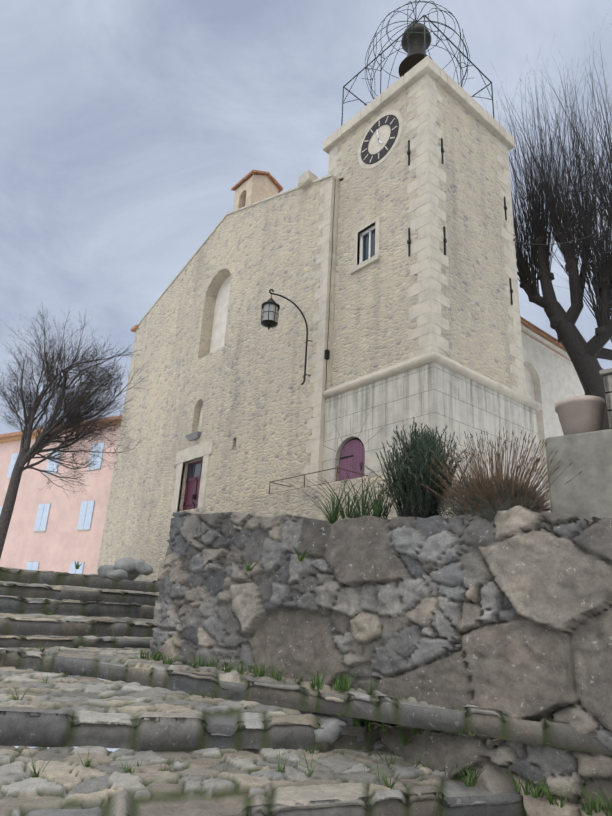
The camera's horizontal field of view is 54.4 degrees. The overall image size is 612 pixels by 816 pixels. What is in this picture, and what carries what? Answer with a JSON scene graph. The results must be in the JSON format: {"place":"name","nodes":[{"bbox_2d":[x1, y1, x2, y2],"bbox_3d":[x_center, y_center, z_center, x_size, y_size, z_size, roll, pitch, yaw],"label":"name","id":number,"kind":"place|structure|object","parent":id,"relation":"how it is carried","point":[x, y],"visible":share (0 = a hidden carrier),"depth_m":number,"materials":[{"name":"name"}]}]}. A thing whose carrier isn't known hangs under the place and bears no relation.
{"place":"outdoors","nodes":[
{"label":"outdoors","id":0,"kind":"place"},
{"bbox_2d":[0,416,121,648],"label":"pink house","id":1,"kind":"structure","parent":0,"point":[58,529],"depth_m":32.41,"materials":[{"name":"paint"}]},
{"bbox_2d":[107,472,464,580],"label":"ground","id":2,"kind":"structure","parent":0,"point":[152,555],"depth_m":15.65,"materials":[{"name":"beige stone"}]},
{"bbox_2d":[96,176,339,648],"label":"church nave","id":3,"kind":"structure","parent":2,"relation":"on","point":[247,390],"depth_m":23.69,"materials":[{"name":"beige stone"}]},
{"bbox_2d":[169,440,213,528],"bbox_3d":[-4.506,3.156,23.202,0.145,3.450,2.800,18,-24,-37],"label":"stone door frame","id":4,"kind":"object","parent":3,"relation":"attached to","point":[204,450],"visible":0.6,"depth_m":23.55,"materials":[{"name":"beige stone"}]},
{"bbox_2d":[183,459,202,510],"bbox_3d":[-4.334,3.430,23.272,0.080,2.800,1.600,18,-24,-37],"label":"church door","id":5,"kind":"structure","parent":3,"relation":"in","point":[194,471],"depth_m":23.60,"materials":[{"name":"red wood"}]},
{"bbox_2d":[185,431,201,440],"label":"stone niche sill","id":6,"kind":"structure","parent":3,"relation":"attached to","point":[193,436],"depth_m":23.75,"materials":[{"name":"grey stone"}]},
{"bbox_2d":[198,405,202,431],"bbox_3d":[-4.191,0.433,24.395,0.013,1.505,0.710,18,-24,-37],"label":"niche","id":7,"kind":"object","parent":3,"relation":"in","point":[200,420],"visible":0.31,"depth_m":24.58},
{"bbox_2d":[209,275,230,353],"bbox_3d":[-3.476,-4.019,25.790,0.013,3.995,2.090,18,-24,-37],"label":"arched blind window","id":8,"kind":"structure","parent":3,"relation":"attached to","point":[219,321],"depth_m":26.14,"materials":[{"name":"paint"}]},
{"bbox_2d":[131,179,341,332],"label":"roof tiles","id":9,"kind":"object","parent":3,"relation":"on","point":[134,328],"depth_m":32.25,"materials":[{"name":"orange tile"}]},
{"bbox_2d":[137,174,338,325],"bbox_3d":[-3.939,-7.333,27.170,0.450,2.765,15.624,18,-24,-37],"label":"roof coping","id":10,"kind":"object","parent":3,"relation":"on","point":[258,202],"visible":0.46,"depth_m":26.76,"materials":[{"name":"beige stone"}]},
{"bbox_2d":[297,170,317,188],"bbox_3d":[0.063,-8.462,22.186,0.536,0.477,0.645,18,-24,-37],"label":"chimney","id":11,"kind":"object","parent":10,"relation":"on","point":[306,178],"visible":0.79,"depth_m":21.99,"materials":[{"name":"beige stone"}]},
{"bbox_2d":[233,175,277,210],"bbox_3d":[-2.475,-8.974,28.301,1.500,3.400,1.500,18,-24,-37],"label":"turret","id":12,"kind":"object","parent":3,"relation":"on","point":[252,189],"visible":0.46,"depth_m":28.11,"materials":[{"name":"paint"}]},
{"bbox_2d":[231,169,282,192],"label":"turret roof","id":13,"kind":"structure","parent":12,"relation":"on","point":[257,172],"depth_m":28.43,"materials":[{"name":"orange tile"}]},
{"bbox_2d":[255,175,277,188],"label":"bellcote gables","id":14,"kind":"object","parent":12,"relation":"on","point":[265,178],"visible":0.62,"depth_m":28.37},
{"bbox_2d":[261,289,312,384],"bbox_3d":[-0.655,-2.264,19.113,1.814,3.150,0.595,13,-22,-26],"label":"wall lantern","id":15,"kind":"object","parent":3,"relation":"attached to","point":[270,307],"depth_m":18.92,"materials":[{"name":"metal"}]},
{"bbox_2d":[304,180,337,485],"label":"corner quoins","id":16,"kind":"object","parent":3,"relation":"attached to","point":[327,254],"visible":0.88,"depth_m":19.24,"materials":[{"name":"beige stone"}]},
{"bbox_2d":[522,336,584,511],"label":"annex wall","id":17,"kind":"structure","parent":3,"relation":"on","point":[551,379],"depth_m":23.76,"materials":[{"name":"beige paint"}]},
{"bbox_2d":[521,323,572,365],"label":"cornice","id":18,"kind":"structure","parent":17,"relation":"attached to","point":[530,334],"depth_m":24.22,"materials":[{"name":"beige stone"}]},
{"bbox_3d":[0.502,2.568,15.766,1.800,0.580,3.700,18,-24,-37],"label":"terrace landing","id":19,"kind":"object","parent":2,"relation":"on","visible":0},
{"bbox_2d":[269,466,367,493],"bbox_3d":[0.434,2.546,15.810,1.563,1.350,2.760,18,-24,-37],"label":"landing railing","id":20,"kind":"object","parent":19,"relation":"on","point":[337,472],"visible":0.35,"depth_m":15.34,"materials":[{"name":"brown metal"}]},
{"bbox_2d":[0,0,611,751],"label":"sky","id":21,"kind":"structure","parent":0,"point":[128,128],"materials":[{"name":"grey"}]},
{"bbox_2d":[322,362,543,503],"bbox_3d":[3.431,2.453,17.776,5.000,5.240,5.000,18,-24,-37],"label":"tower base","id":22,"kind":"object","parent":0,"point":[431,395],"visible":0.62,"depth_m":16.22,"materials":[{"name":"beige stone"}]},
{"bbox_2d":[339,438,361,462],"bbox_3d":[1.355,1.760,16.832,0.032,1.900,1.200,18,-24,-37],"label":"door arch reveal","id":23,"kind":"object","parent":22,"relation":"in","point":[351,440],"visible":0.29,"depth_m":17.16,"materials":[{"name":"grey stone"}]},
{"bbox_2d":[339,440,364,480],"bbox_3d":[1.314,1.784,16.788,0.060,1.820,1.040,18,-24,-37],"label":"tower door","id":24,"kind":"structure","parent":23,"relation":"in","point":[355,449],"depth_m":16.87,"materials":[{"name":"purple wood"}]},
{"bbox_2d":[340,455,362,469],"bbox_3d":[1.262,1.790,16.783,0.023,0.950,0.938,18,-24,-37],"label":"door hardware","id":25,"kind":"object","parent":24,"relation":"attached to","point":[351,456],"visible":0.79,"depth_m":16.98,"materials":[{"name":"black metal"}]},
{"bbox_2d":[325,413,382,451],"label":"arch stone joints","id":26,"kind":"object","parent":22,"relation":"attached to","point":[350,431],"visible":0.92,"depth_m":17.10,"materials":[{"name":"grey stone"}]},
{"bbox_2d":[331,81,522,388],"bbox_3d":[3.704,-2.333,19.455,4.600,15.400,4.600,18,-24,-37],"label":"tower shaft","id":27,"kind":"object","parent":22,"relation":"on","point":[373,324],"visible":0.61,"depth_m":18.51,"materials":[{"name":"beige stone"}]},
{"bbox_2d":[350,216,379,274],"bbox_3d":[1.946,-5.223,19.111,0.250,1.670,1.260,18,-24,-37],"label":"window frame","id":28,"kind":"object","parent":27,"relation":"attached to","point":[356,268],"visible":0.75,"depth_m":19.00,"materials":[{"name":"beige stone"}]},
{"bbox_2d":[360,226,374,262],"bbox_3d":[2.075,-5.238,19.229,0.060,1.250,0.800,18,-24,-37],"label":"window","id":29,"kind":"structure","parent":27,"relation":"in","point":[368,244],"depth_m":19.33,"materials":[{"name":"white glass"}]},
{"bbox_2d":[358,110,402,168],"bbox_3d":[2.457,-9.014,19.976,0.058,2.040,2.040,18,-24,-37],"label":"tower clock","id":30,"kind":"object","parent":27,"relation":"attached to","point":[380,139],"visible":0.98,"depth_m":19.92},
{"bbox_2d":[341,0,494,125],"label":"wrought-iron bell cage","id":31,"kind":"object","parent":27,"relation":"on","point":[414,21],"visible":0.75,"depth_m":22.39,"materials":[{"name":"black metal"}]},
{"bbox_2d":[398,22,431,77],"bbox_3d":[4.387,-14.294,23.653,1.400,2.210,1.400,18,-24,-37],"label":"bell","id":32,"kind":"object","parent":31,"relation":"attached to","point":[414,56],"visible":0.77,"depth_m":23.33,"materials":[{"name":"black metal"}]},
{"bbox_2d":[323,56,514,153],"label":"tower cornice","id":33,"kind":"structure","parent":27,"relation":"on","point":[449,85],"depth_m":20.23,"materials":[{"name":"beige stone"}]},
{"bbox_2d":[328,73,525,395],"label":"corner quoins","id":34,"kind":"object","parent":27,"relation":"attached to","point":[428,109],"visible":0.58,"depth_m":17.98,"materials":[{"name":"beige stone"}]},
{"bbox_2d":[407,138,512,304],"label":"wall anchors","id":35,"kind":"object","parent":27,"relation":"attached to","point":[444,230],"visible":1,"depth_m":18.44,"materials":[{"name":"black metal"}]},
{"bbox_2d":[324,195,611,379],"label":"cable","id":36,"kind":"object","parent":27,"relation":"on","point":[327,355],"visible":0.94,"depth_m":18.76,"materials":[{"name":"metal"}]},
{"bbox_2d":[322,351,541,410],"bbox_3d":[3.580,-0.157,18.691,5.260,0.320,5.260,18,-24,-37],"label":"stone string course","id":37,"kind":"object","parent":22,"relation":"on","point":[425,359],"visible":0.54,"depth_m":16.57,"materials":[{"name":"beige stone"}]},
{"bbox_2d":[520,316,603,369],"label":"annex roof","id":38,"kind":"structure","parent":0,"point":[539,331],"depth_m":23.69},
{"bbox_2d":[554,395,605,434],"bbox_3d":[2.936,0.149,6.342,0.500,0.420,0.500,18,-24,-37],"label":"flower pot","id":39,"kind":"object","parent":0,"point":[580,414],"depth_m":6.18,"materials":[{"name":"ceramic"}]},
{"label":"terrace","id":40,"kind":"structure","parent":0,"visible":0},
{"bbox_2d":[265,464,403,523],"bbox_3d":[0.579,1.074,7.391,2.396,0.692,2.098,-5,-21,23],"label":"wall grass clump","id":41,"kind":"object","parent":40,"relation":"on","point":[375,506],"depth_m":7.30,"materials":[{"name":"green plant"}]},
{"bbox_2d":[134,505,611,815],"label":"retaining wall","id":42,"kind":"structure","parent":40,"relation":"on","point":[510,615],"depth_m":6.10,"materials":[{"name":"grey stone"}]},
{"bbox_2d":[357,484,392,518],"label":"leaves","id":43,"kind":"object","parent":40,"relation":"on","point":[385,514],"visible":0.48,"depth_m":7.32,"materials":[{"name":"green plant"}]},
{"bbox_2d":[364,418,468,517],"bbox_3d":[1.393,0.731,7.021,1.166,1.285,1.260,18,-24,-37],"label":"rosemary shrub","id":44,"kind":"object","parent":40,"relation":"on","point":[417,500],"visible":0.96,"depth_m":6.81,"materials":[{"name":"green plant"}]},
{"bbox_2d":[409,427,581,527],"bbox_3d":[2.003,0.797,6.429,1.446,1.225,1.846,18,-24,-37],"label":"lavender shrub","id":45,"kind":"object","parent":40,"relation":"on","point":[482,497],"visible":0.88,"depth_m":6.25,"materials":[{"name":"brown plant"}]},
{"bbox_2d":[479,24,611,429],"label":"pollard tree","id":46,"kind":"object","parent":40,"relation":"on","point":[583,355],"visible":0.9,"depth_m":22.21,"materials":[{"name":"brown plant"}]},
{"bbox_2d":[545,429,611,519],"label":"concrete wall","id":47,"kind":"structure","parent":40,"relation":"on","point":[586,493],"depth_m":5.88,"materials":[{"name":"grey concrete"}]},
{"bbox_2d":[599,368,611,428],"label":"planter","id":48,"kind":"object","parent":47,"relation":"on","point":[606,374],"visible":0.97,"depth_m":6.01,"materials":[{"name":"stone"}]},
{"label":"cobble steps","id":49,"kind":"object","parent":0,"visible":0},
{"bbox_2d":[0,745,525,815],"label":"cobble steps","id":50,"kind":"structure","parent":49,"relation":"on","point":[245,783],"depth_m":4.74,"materials":[{"name":"grey stone"}]},
{"bbox_2d":[0,666,593,755],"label":"cobble steps","id":51,"kind":"structure","parent":50,"relation":"on","point":[76,711],"depth_m":5.85,"materials":[{"name":"grey stone"}]},
{"bbox_2d":[97,557,364,744],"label":"rocks","id":52,"kind":"object","parent":51,"relation":"on","point":[129,568],"visible":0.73,"depth_m":6.46,"materials":[{"name":"grey stone"}]},
{"bbox_2d":[74,547,416,745],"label":"wall weeds","id":53,"kind":"object","parent":51,"relation":"on","point":[301,559],"depth_m":7.16,"materials":[{"name":"green plant"}]},
{"bbox_2d":[0,646,611,755],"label":"cobble steps","id":54,"kind":"structure","parent":51,"relation":"on","point":[126,665],"depth_m":6.34,"materials":[{"name":"grey stone"}]},
{"bbox_2d":[0,635,152,647],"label":"cobble steps","id":55,"kind":"structure","parent":54,"relation":"on","point":[15,641],"depth_m":9.46,"materials":[{"name":"grey stone"}]},
{"bbox_2d":[0,613,156,636],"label":"cobble steps","id":56,"kind":"structure","parent":55,"relation":"on","point":[39,624],"depth_m":10.72,"materials":[{"name":"grey stone"}]},
{"bbox_2d":[0,595,154,618],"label":"cobble steps","id":57,"kind":"structure","parent":56,"relation":"on","point":[18,605],"depth_m":11.82,"materials":[{"name":"grey stone"}]},
{"bbox_2d":[0,581,158,605],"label":"cobble steps","id":58,"kind":"structure","parent":57,"relation":"on","point":[54,592],"depth_m":12.79,"materials":[{"name":"grey stone"}]},
{"bbox_2d":[0,567,158,592],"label":"cobble steps","id":59,"kind":"structure","parent":58,"relation":"on","point":[12,574],"depth_m":13.71,"materials":[{"name":"grey stone"}]},
{"bbox_2d":[0,303,149,557],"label":"bare tree","id":60,"kind":"object","parent":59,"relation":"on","point":[79,402],"visible":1,"depth_m":17.43,"materials":[{"name":"grey plant"}]},
{"bbox_2d":[0,578,611,815],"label":"grass tufts","id":61,"kind":"object","parent":49,"relation":"on","point":[345,685],"visible":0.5,"depth_m":5.58,"materials":[{"name":"green plant"}]}
]}

